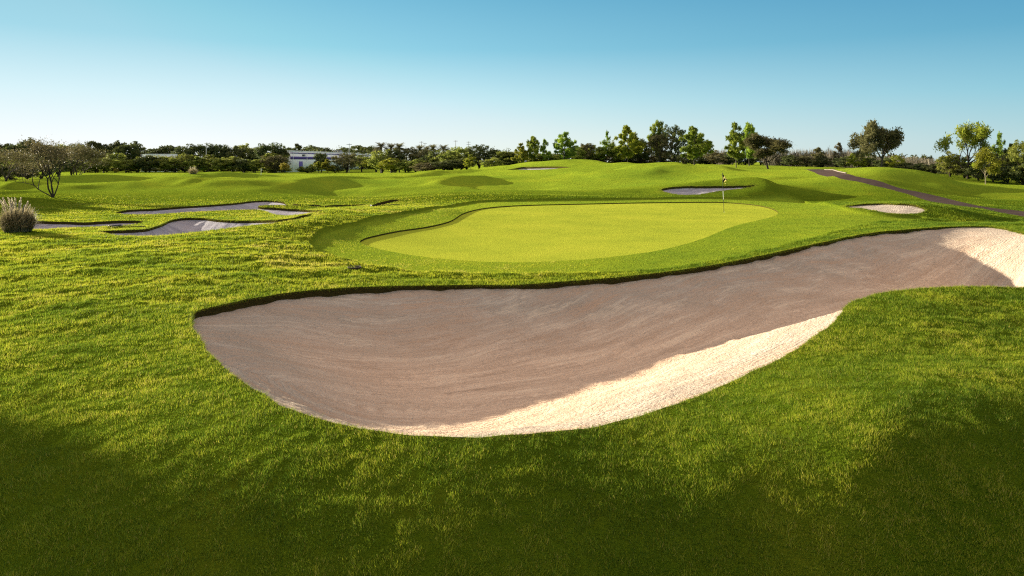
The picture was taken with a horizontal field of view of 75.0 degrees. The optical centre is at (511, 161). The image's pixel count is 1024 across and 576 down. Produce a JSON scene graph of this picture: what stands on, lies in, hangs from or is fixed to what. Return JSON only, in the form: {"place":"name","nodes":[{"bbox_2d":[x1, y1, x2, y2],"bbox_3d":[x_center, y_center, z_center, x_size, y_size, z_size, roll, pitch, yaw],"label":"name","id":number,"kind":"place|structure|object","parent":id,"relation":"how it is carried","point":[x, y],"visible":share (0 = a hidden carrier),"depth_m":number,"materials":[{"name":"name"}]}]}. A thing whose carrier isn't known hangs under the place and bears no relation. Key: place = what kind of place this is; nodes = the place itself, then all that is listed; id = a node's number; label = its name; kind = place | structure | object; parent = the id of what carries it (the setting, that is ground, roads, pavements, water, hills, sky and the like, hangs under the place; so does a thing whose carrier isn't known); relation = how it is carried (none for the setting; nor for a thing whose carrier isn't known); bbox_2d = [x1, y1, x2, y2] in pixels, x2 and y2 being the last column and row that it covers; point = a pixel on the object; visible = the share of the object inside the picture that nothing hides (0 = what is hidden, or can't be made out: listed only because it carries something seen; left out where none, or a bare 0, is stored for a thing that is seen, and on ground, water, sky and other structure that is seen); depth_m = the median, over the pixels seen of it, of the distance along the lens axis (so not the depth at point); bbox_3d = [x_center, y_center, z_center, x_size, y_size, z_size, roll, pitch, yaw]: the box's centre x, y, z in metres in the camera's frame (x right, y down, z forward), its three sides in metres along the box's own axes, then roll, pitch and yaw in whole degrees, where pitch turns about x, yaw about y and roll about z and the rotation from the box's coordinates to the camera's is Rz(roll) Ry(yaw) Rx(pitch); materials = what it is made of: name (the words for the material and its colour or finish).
{"place":"outdoors","nodes":[
{"label":"outdoors","id":0,"kind":"place"},
{"bbox_2d":[0,197,44,232],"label":"pampas grass","id":1,"kind":"object","parent":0,"point":[13,219],"depth_m":25.32,"materials":[{"name":"beige plant"}]},
{"bbox_2d":[0,159,1023,575],"bbox_3d":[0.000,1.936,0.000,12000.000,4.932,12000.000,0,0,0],"label":"ground","id":2,"kind":"structure","parent":0,"point":[564,179],"depth_m":6.05,"materials":[{"name":"green plant"}]},
{"bbox_2d":[0,165,28,179],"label":"leafy shrub","id":3,"kind":"object","parent":2,"relation":"on","point":[10,177],"visible":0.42,"depth_m":113.97,"materials":[{"name":"green plant"}]},
{"bbox_2d":[1,141,34,165],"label":"round tree","id":4,"kind":"object","parent":2,"relation":"on","point":[12,147],"visible":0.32,"depth_m":291.74,"materials":[{"name":"green plant"}]},
{"bbox_2d":[0,147,50,181],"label":"leaning tree","id":5,"kind":"object","parent":2,"relation":"on","point":[16,155],"visible":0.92,"depth_m":101.53,"materials":[{"name":"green plant"}]},
{"bbox_2d":[13,163,40,178],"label":"leafy shrub","id":6,"kind":"object","parent":2,"relation":"on","point":[30,173],"visible":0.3,"depth_m":118.01,"materials":[{"name":"green plant"}]},
{"bbox_2d":[2,137,83,197],"bbox_3d":[-38.469,0.299,54.289,7.830,5.260,4.192,0,0,18],"label":"leaning tree","id":7,"kind":"object","parent":2,"relation":"on","point":[56,150],"visible":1,"depth_m":53.81,"materials":[{"name":"green plant"}]},
{"bbox_2d":[44,157,70,176],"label":"oak tree","id":8,"kind":"object","parent":2,"relation":"on","point":[67,166],"visible":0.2,"depth_m":150.06,"materials":[{"name":"green plant"}]},
{"bbox_2d":[59,159,87,174],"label":"oak tree","id":9,"kind":"object","parent":2,"relation":"on","point":[70,170],"visible":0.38,"depth_m":159.59,"materials":[{"name":"green plant"}]},
{"bbox_2d":[47,141,112,174],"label":"leaning tree","id":10,"kind":"object","parent":2,"relation":"on","point":[86,153],"visible":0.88,"depth_m":107.84,"materials":[{"name":"green plant"}]},
{"bbox_2d":[34,223,133,228],"bbox_3d":[-19.863,3.334,31.072,4.751,0.872,6.736,0,0,-36],"label":"sand bunker","id":11,"kind":"object","parent":2,"relation":"on","point":[46,226],"visible":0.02,"depth_m":32.15},
{"bbox_2d":[89,144,112,163],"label":"round tree","id":12,"kind":"object","parent":2,"relation":"on","point":[99,147],"visible":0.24,"depth_m":297.56,"materials":[{"name":"green plant"}]},
{"bbox_2d":[95,157,116,172],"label":"round tree","id":13,"kind":"object","parent":2,"relation":"on","point":[107,165],"visible":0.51,"depth_m":237.31,"materials":[{"name":"green plant"}]},
{"bbox_2d":[107,153,126,172],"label":"round tree","id":14,"kind":"object","parent":2,"relation":"on","point":[117,156],"visible":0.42,"depth_m":243.34,"materials":[{"name":"green plant"}]},
{"bbox_2d":[109,159,136,172],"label":"round tree","id":15,"kind":"object","parent":2,"relation":"on","point":[119,164],"visible":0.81,"depth_m":236.33,"materials":[{"name":"green plant"}]},
{"bbox_2d":[112,141,149,160],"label":"round tree","id":16,"kind":"object","parent":2,"relation":"on","point":[134,149],"visible":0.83,"depth_m":281.39,"materials":[{"name":"green plant"}]},
{"bbox_2d":[125,157,147,172],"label":"round tree","id":17,"kind":"object","parent":2,"relation":"on","point":[132,164],"visible":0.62,"depth_m":238.24,"materials":[{"name":"green plant"}]},
{"bbox_2d":[133,155,160,172],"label":"round tree","id":18,"kind":"object","parent":2,"relation":"on","point":[143,166],"visible":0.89,"depth_m":238.22,"materials":[{"name":"green plant"}]},
{"bbox_2d":[149,155,175,171],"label":"round tree","id":19,"kind":"object","parent":2,"relation":"on","point":[162,158],"visible":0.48,"depth_m":239.50,"materials":[{"name":"green plant"}]},
{"bbox_2d":[156,145,180,153],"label":"round tree","id":20,"kind":"object","parent":2,"relation":"on","point":[169,149],"visible":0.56,"depth_m":307.88,"materials":[{"name":"green plant"}]},
{"bbox_2d":[159,158,187,172],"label":"round tree","id":21,"kind":"object","parent":2,"relation":"on","point":[168,162],"visible":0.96,"depth_m":236.81,"materials":[{"name":"green plant"}]},
{"bbox_2d":[174,153,199,171],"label":"round tree","id":22,"kind":"object","parent":2,"relation":"on","point":[184,157],"visible":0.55,"depth_m":241.72,"materials":[{"name":"green plant"}]},
{"bbox_2d":[113,220,266,235],"bbox_3d":[-13.914,3.353,28.243,11.027,1.870,7.446,0,0,31],"label":"sand bunker","id":23,"kind":"object","parent":2,"relation":"on","point":[179,227],"visible":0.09,"depth_m":32.00},
{"bbox_2d":[141,154,242,171],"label":"building","id":24,"kind":"structure","parent":2,"relation":"on","point":[164,155],"depth_m":265.39,"materials":[{"name":"white metal"}]},
{"bbox_2d":[182,156,207,171],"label":"round tree","id":25,"kind":"object","parent":2,"relation":"on","point":[192,163],"visible":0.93,"depth_m":237.06,"materials":[{"name":"green plant"}]},
{"bbox_2d":[183,143,217,158],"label":"round tree","id":26,"kind":"object","parent":2,"relation":"on","point":[199,148],"visible":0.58,"depth_m":286.26,"materials":[{"name":"green plant"}]},
{"bbox_2d":[194,155,218,171],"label":"round tree","id":27,"kind":"object","parent":2,"relation":"on","point":[206,157],"visible":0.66,"depth_m":238.67,"materials":[{"name":"green plant"}]},
{"bbox_2d":[200,144,229,163],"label":"round tree","id":28,"kind":"object","parent":2,"relation":"on","point":[216,149],"visible":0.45,"depth_m":288.52,"materials":[{"name":"green plant"}]},
{"bbox_2d":[121,202,309,214],"bbox_3d":[-14.065,3.200,40.477,19.470,1.608,12.866,0,0,31],"label":"sand bunker","id":29,"kind":"object","parent":2,"relation":"on","point":[250,206],"visible":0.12,"depth_m":44.26},
{"bbox_2d":[204,157,228,171],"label":"round tree","id":30,"kind":"object","parent":2,"relation":"on","point":[215,162],"visible":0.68,"depth_m":236.04,"materials":[{"name":"green plant"}]},
{"bbox_2d":[218,156,241,171],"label":"round tree","id":31,"kind":"object","parent":2,"relation":"on","point":[231,162],"visible":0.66,"depth_m":236.18,"materials":[{"name":"green plant"}]},
{"bbox_2d":[214,145,246,158],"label":"round tree","id":32,"kind":"object","parent":2,"relation":"on","point":[235,151],"visible":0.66,"depth_m":287.04,"materials":[{"name":"green plant"}]},
{"bbox_2d":[232,159,251,172],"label":"round tree","id":33,"kind":"object","parent":2,"relation":"on","point":[242,163],"visible":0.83,"depth_m":234.96,"materials":[{"name":"green plant"}]},
{"bbox_2d":[241,159,263,172],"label":"round tree","id":34,"kind":"object","parent":2,"relation":"on","point":[255,164],"visible":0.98,"depth_m":235.40,"materials":[{"name":"green plant"}]},
{"bbox_2d":[242,147,264,165],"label":"round tree","id":35,"kind":"object","parent":2,"relation":"on","point":[251,153],"visible":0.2,"depth_m":289.37,"materials":[{"name":"green plant"}]},
{"bbox_2d":[253,142,282,171],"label":"round tree","id":36,"kind":"object","parent":2,"relation":"on","point":[262,149],"visible":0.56,"depth_m":253.45,"materials":[{"name":"green plant"}]},
{"bbox_2d":[259,155,291,172],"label":"oak tree","id":37,"kind":"object","parent":2,"relation":"on","point":[273,159],"visible":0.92,"depth_m":236.80,"materials":[{"name":"green plant"}]},
{"bbox_2d":[313,153,331,172],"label":"round tree","id":38,"kind":"object","parent":2,"relation":"on","point":[320,157],"visible":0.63,"depth_m":248.92,"materials":[{"name":"green plant"}]},
{"bbox_2d":[278,150,369,171],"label":"warehouse building","id":39,"kind":"structure","parent":2,"relation":"on","point":[298,159],"depth_m":276.26,"materials":[{"name":"white metal"}]},
{"bbox_2d":[331,153,362,172],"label":"oak tree","id":40,"kind":"object","parent":2,"relation":"on","point":[348,158],"visible":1,"depth_m":238.80,"materials":[{"name":"green plant"}]},
{"bbox_2d":[366,149,395,172],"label":"leafy shrub","id":41,"kind":"object","parent":2,"relation":"on","point":[375,156],"visible":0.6,"depth_m":198.45,"materials":[{"name":"green plant"}]},
{"bbox_2d":[376,158,399,172],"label":"round tree","id":42,"kind":"object","parent":2,"relation":"on","point":[385,165],"visible":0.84,"depth_m":190.57,"materials":[{"name":"green plant"}]},
{"bbox_2d":[380,149,408,172],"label":"leafy shrub","id":43,"kind":"object","parent":2,"relation":"on","point":[396,151],"visible":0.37,"depth_m":198.52,"materials":[{"name":"green plant"}]},
{"bbox_2d":[393,160,413,171],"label":"leafy shrub","id":44,"kind":"object","parent":2,"relation":"on","point":[400,166],"visible":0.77,"depth_m":188.98,"materials":[{"name":"green plant"}]},
{"bbox_2d":[393,146,422,171],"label":"oak tree","id":45,"kind":"object","parent":2,"relation":"on","point":[407,151],"visible":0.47,"depth_m":200.26,"materials":[{"name":"green plant"}]},
{"bbox_2d":[404,159,425,171],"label":"leafy shrub","id":46,"kind":"object","parent":2,"relation":"on","point":[412,162],"visible":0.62,"depth_m":187.62,"materials":[{"name":"green plant"}]},
{"bbox_2d":[408,149,434,161],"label":"leafy shrub","id":47,"kind":"object","parent":2,"relation":"on","point":[423,153],"visible":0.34,"depth_m":198.00,"materials":[{"name":"green plant"}]},
{"bbox_2d":[409,163,437,170],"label":"leafy shrub","id":48,"kind":"object","parent":2,"relation":"on","point":[422,168],"visible":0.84,"depth_m":180.50,"materials":[{"name":"green plant"}]},
{"bbox_2d":[419,151,443,166],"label":"leafy shrub","id":49,"kind":"object","parent":2,"relation":"on","point":[432,153],"visible":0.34,"depth_m":190.53,"materials":[{"name":"green plant"}]},
{"bbox_2d":[425,150,451,169],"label":"leafy shrub","id":50,"kind":"object","parent":2,"relation":"on","point":[437,158],"visible":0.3,"depth_m":188.11,"materials":[{"name":"green plant"}]},
{"bbox_2d":[430,159,455,169],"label":"leafy shrub","id":51,"kind":"object","parent":2,"relation":"on","point":[443,165],"visible":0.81,"depth_m":178.21,"materials":[{"name":"green plant"}]},
{"bbox_2d":[436,150,464,169],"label":"leafy shrub","id":52,"kind":"object","parent":2,"relation":"on","point":[449,154],"visible":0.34,"depth_m":183.41,"materials":[{"name":"green plant"}]},
{"bbox_2d":[447,158,473,169],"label":"leafy shrub","id":53,"kind":"object","parent":2,"relation":"on","point":[459,164],"visible":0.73,"depth_m":176.67,"materials":[{"name":"green plant"}]},
{"bbox_2d":[463,154,477,166],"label":"leafy shrub","id":54,"kind":"object","parent":2,"relation":"on","point":[467,163],"visible":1,"depth_m":169.89,"materials":[{"name":"green plant"}]},
{"bbox_2d":[464,144,493,168],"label":"oak tree","id":55,"kind":"object","parent":2,"relation":"on","point":[474,149],"visible":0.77,"depth_m":183.59,"materials":[{"name":"green plant"}]},
{"bbox_2d":[480,149,499,162],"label":"round tree","id":56,"kind":"object","parent":2,"relation":"on","point":[492,152],"visible":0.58,"depth_m":180.88,"materials":[{"name":"green plant"}]},
{"bbox_2d":[478,157,506,166],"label":"leafy shrub","id":57,"kind":"object","parent":2,"relation":"on","point":[494,163],"visible":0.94,"depth_m":170.57,"materials":[{"name":"green plant"}]},
{"bbox_2d":[493,151,513,165],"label":"round tree","id":58,"kind":"object","parent":2,"relation":"on","point":[499,155],"visible":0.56,"depth_m":176.92,"materials":[{"name":"green plant"}]},
{"bbox_2d":[13,145,1005,170],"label":"distant woods","id":59,"kind":"object","parent":2,"relation":"on","point":[738,163],"visible":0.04,"depth_m":305.34,"materials":[{"name":"green plant"}]},
{"bbox_2d":[511,143,529,162],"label":"pine tree","id":60,"kind":"object","parent":2,"relation":"on","point":[520,157],"visible":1,"depth_m":167.62,"materials":[{"name":"green plant"}]},
{"bbox_2d":[525,136,539,161],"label":"pine tree","id":61,"kind":"object","parent":2,"relation":"on","point":[532,146],"visible":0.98,"depth_m":169.17,"materials":[{"name":"green plant"}]},
{"bbox_2d":[540,138,551,160],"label":"pine tree","id":62,"kind":"object","parent":2,"relation":"on","point":[543,151],"visible":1,"depth_m":169.57,"materials":[{"name":"green plant"}]},
{"bbox_2d":[552,131,578,159],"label":"pine tree","id":63,"kind":"object","parent":2,"relation":"on","point":[569,150],"visible":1,"depth_m":164.64,"materials":[{"name":"green plant"}]},
{"bbox_2d":[361,203,777,261],"bbox_3d":[4.141,2.831,34.195,15.508,0.201,31.218,0,0,33],"label":"putting green","id":64,"kind":"object","parent":2,"relation":"on","point":[542,233],"visible":0.99,"depth_m":27.43,"materials":[{"name":"green plant"}]},
{"bbox_2d":[571,146,586,158],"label":"round tree","id":65,"kind":"object","parent":2,"relation":"on","point":[580,153],"visible":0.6,"depth_m":168.46,"materials":[{"name":"green plant"}]},
{"bbox_2d":[580,143,596,159],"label":"round tree","id":66,"kind":"object","parent":2,"relation":"on","point":[587,146],"visible":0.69,"depth_m":170.77,"materials":[{"name":"green plant"}]},
{"bbox_2d":[588,145,605,159],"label":"round tree","id":67,"kind":"object","parent":2,"relation":"on","point":[600,152],"visible":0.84,"depth_m":170.54,"materials":[{"name":"green plant"}]},
{"bbox_2d":[599,129,614,162],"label":"pine tree","id":68,"kind":"object","parent":2,"relation":"on","point":[606,143],"visible":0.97,"depth_m":169.54,"materials":[{"name":"green plant"}]},
{"bbox_2d":[193,227,1023,437],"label":"sand bunker","id":69,"kind":"object","parent":2,"relation":"on","point":[466,362],"visible":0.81,"depth_m":12.39},
{"bbox_2d":[606,144,629,162],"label":"round tree","id":70,"kind":"object","parent":2,"relation":"on","point":[616,158],"visible":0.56,"depth_m":168.72,"materials":[{"name":"green plant"}]},
{"bbox_2d":[613,125,646,161],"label":"tree","id":71,"kind":"object","parent":2,"relation":"on","point":[634,144],"visible":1,"depth_m":158.77,"materials":[{"name":"green plant"}]},
{"bbox_2d":[629,138,652,163],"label":"round tree","id":72,"kind":"object","parent":2,"relation":"on","point":[645,155],"visible":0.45,"depth_m":166.99,"materials":[{"name":"green plant"}]},
{"bbox_2d":[647,119,665,150],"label":"pine tree","id":73,"kind":"object","parent":2,"relation":"on","point":[653,128],"visible":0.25,"depth_m":161.85,"materials":[{"name":"green plant"}]},
{"bbox_2d":[645,132,673,161],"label":"oak tree","id":74,"kind":"object","parent":2,"relation":"on","point":[660,153],"visible":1,"depth_m":155.39,"materials":[{"name":"green plant"}]},
{"bbox_2d":[662,124,688,161],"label":"oak tree","id":75,"kind":"object","parent":2,"relation":"on","point":[673,133],"visible":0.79,"depth_m":157.19,"materials":[{"name":"green plant"}]},
{"bbox_2d":[679,126,713,164],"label":"tree","id":76,"kind":"object","parent":2,"relation":"on","point":[696,146],"visible":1,"depth_m":126.77,"materials":[{"name":"green plant"}]},
{"bbox_2d":[663,188,739,194],"bbox_3d":[15.975,2.560,56.598,8.002,0.846,4.781,0,0,-27],"label":"sand bunker","id":77,"kind":"object","parent":2,"relation":"on","point":[686,191],"visible":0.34,"depth_m":57.27},
{"bbox_2d":[703,150,727,163],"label":"leafy shrub","id":78,"kind":"object","parent":2,"relation":"on","point":[715,154],"visible":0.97,"depth_m":164.32,"materials":[{"name":"green plant"}]},
{"bbox_2d":[724,122,749,167],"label":"tree","id":79,"kind":"object","parent":2,"relation":"on","point":[733,138],"visible":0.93,"depth_m":106.50,"materials":[{"name":"green plant"}]},
{"bbox_2d":[741,121,757,158],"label":"pine tree","id":80,"kind":"object","parent":2,"relation":"on","point":[749,129],"visible":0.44,"depth_m":116.24,"materials":[{"name":"green plant"}]},
{"bbox_2d":[743,132,791,168],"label":"oak tree","id":81,"kind":"object","parent":2,"relation":"on","point":[755,141],"visible":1,"depth_m":100.79,"materials":[{"name":"green plant"}]},
{"bbox_2d":[759,151,785,165],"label":"dry bush","id":82,"kind":"object","parent":2,"relation":"on","point":[774,161],"visible":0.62,"depth_m":159.00,"materials":[{"name":"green plant"}]},
{"bbox_2d":[780,155,801,165],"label":"leafy shrub","id":83,"kind":"object","parent":2,"relation":"on","point":[786,160],"visible":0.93,"depth_m":149.17,"materials":[{"name":"green plant"}]},
{"bbox_2d":[793,155,816,166],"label":"leafy shrub","id":84,"kind":"object","parent":2,"relation":"on","point":[806,160],"visible":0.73,"depth_m":147.15,"materials":[{"name":"green plant"}]},
{"bbox_2d":[809,155,833,166],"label":"leafy shrub","id":85,"kind":"object","parent":2,"relation":"on","point":[819,159],"visible":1,"depth_m":139.36,"materials":[{"name":"green plant"}]},
{"bbox_2d":[832,156,854,167],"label":"leafy shrub","id":86,"kind":"object","parent":2,"relation":"on","point":[841,162],"visible":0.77,"depth_m":125.61,"materials":[{"name":"green plant"}]},
{"bbox_2d":[846,153,872,167],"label":"leafy shrub","id":87,"kind":"object","parent":2,"relation":"on","point":[853,159],"visible":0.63,"depth_m":111.52,"materials":[{"name":"green plant"}]},
{"bbox_2d":[847,118,904,166],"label":"live oak","id":88,"kind":"object","parent":2,"relation":"on","point":[867,143],"visible":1,"depth_m":95.35,"materials":[{"name":"green plant"}]},
{"bbox_2d":[872,157,895,166],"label":"leafy shrub","id":89,"kind":"object","parent":2,"relation":"on","point":[878,163],"visible":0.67,"depth_m":107.44,"materials":[{"name":"green plant"}]},
{"bbox_2d":[850,205,923,213],"bbox_3d":[19.940,2.526,35.672,3.057,0.325,4.133,0,0,0],"label":"sand bunker","id":90,"kind":"object","parent":2,"relation":"on","point":[900,209],"visible":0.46,"depth_m":35.83},
{"bbox_2d":[884,155,907,167],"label":"leafy shrub","id":91,"kind":"object","parent":2,"relation":"on","point":[894,159],"visible":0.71,"depth_m":105.62,"materials":[{"name":"green plant"}]},
{"bbox_2d":[918,164,941,173],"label":"leafy shrub","id":92,"kind":"object","parent":2,"relation":"on","point":[932,167],"visible":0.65,"depth_m":99.94,"materials":[{"name":"green plant"}]},
{"bbox_2d":[934,151,963,176],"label":"leafy shrub","id":93,"kind":"object","parent":2,"relation":"on","point":[946,162],"visible":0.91,"depth_m":93.84,"materials":[{"name":"green plant"}]},
{"bbox_2d":[933,121,995,178],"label":"moss oak","id":94,"kind":"object","parent":2,"relation":"on","point":[966,135],"visible":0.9,"depth_m":91.79,"materials":[{"name":"green plant"}]},
{"bbox_2d":[952,162,977,177],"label":"leafy shrub","id":95,"kind":"object","parent":2,"relation":"on","point":[964,166],"visible":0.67,"depth_m":92.68,"materials":[{"name":"green plant"}]},
{"bbox_2d":[963,166,988,180],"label":"leafy shrub","id":96,"kind":"object","parent":2,"relation":"on","point":[972,171],"visible":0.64,"depth_m":90.03,"materials":[{"name":"green plant"}]},
{"bbox_2d":[972,148,1003,183],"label":"young tree","id":97,"kind":"object","parent":2,"relation":"on","point":[981,155],"visible":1,"depth_m":79.56,"materials":[{"name":"green plant"}]},
{"bbox_2d":[989,130,1006,156],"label":"pine tree","id":98,"kind":"object","parent":2,"relation":"on","point":[999,149],"visible":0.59,"depth_m":91.80,"materials":[{"name":"green plant"}]},
{"bbox_2d":[990,164,1019,183],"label":"leafy shrub","id":99,"kind":"object","parent":2,"relation":"on","point":[1003,178],"visible":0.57,"depth_m":85.91,"materials":[{"name":"green plant"}]},
{"bbox_2d":[1003,139,1023,184],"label":"oak tree","id":100,"kind":"object","parent":2,"relation":"on","point":[1012,152],"visible":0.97,"depth_m":83.96,"materials":[{"name":"green plant"}]},
{"bbox_2d":[1003,163,1023,184],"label":"leafy shrub","id":101,"kind":"object","parent":2,"relation":"on","point":[1016,174],"visible":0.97,"depth_m":83.89,"materials":[{"name":"green plant"}]},
{"bbox_2d":[0,0,1023,161],"label":"sky","id":102,"kind":"structure","parent":0,"point":[501,74],"materials":[{"name":"blue"}]},
{"bbox_2d":[804,169,1023,216],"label":"cart path","id":103,"kind":"structure","parent":0,"point":[921,195],"depth_m":56.30,"materials":[{"name":"grey asphalt"}]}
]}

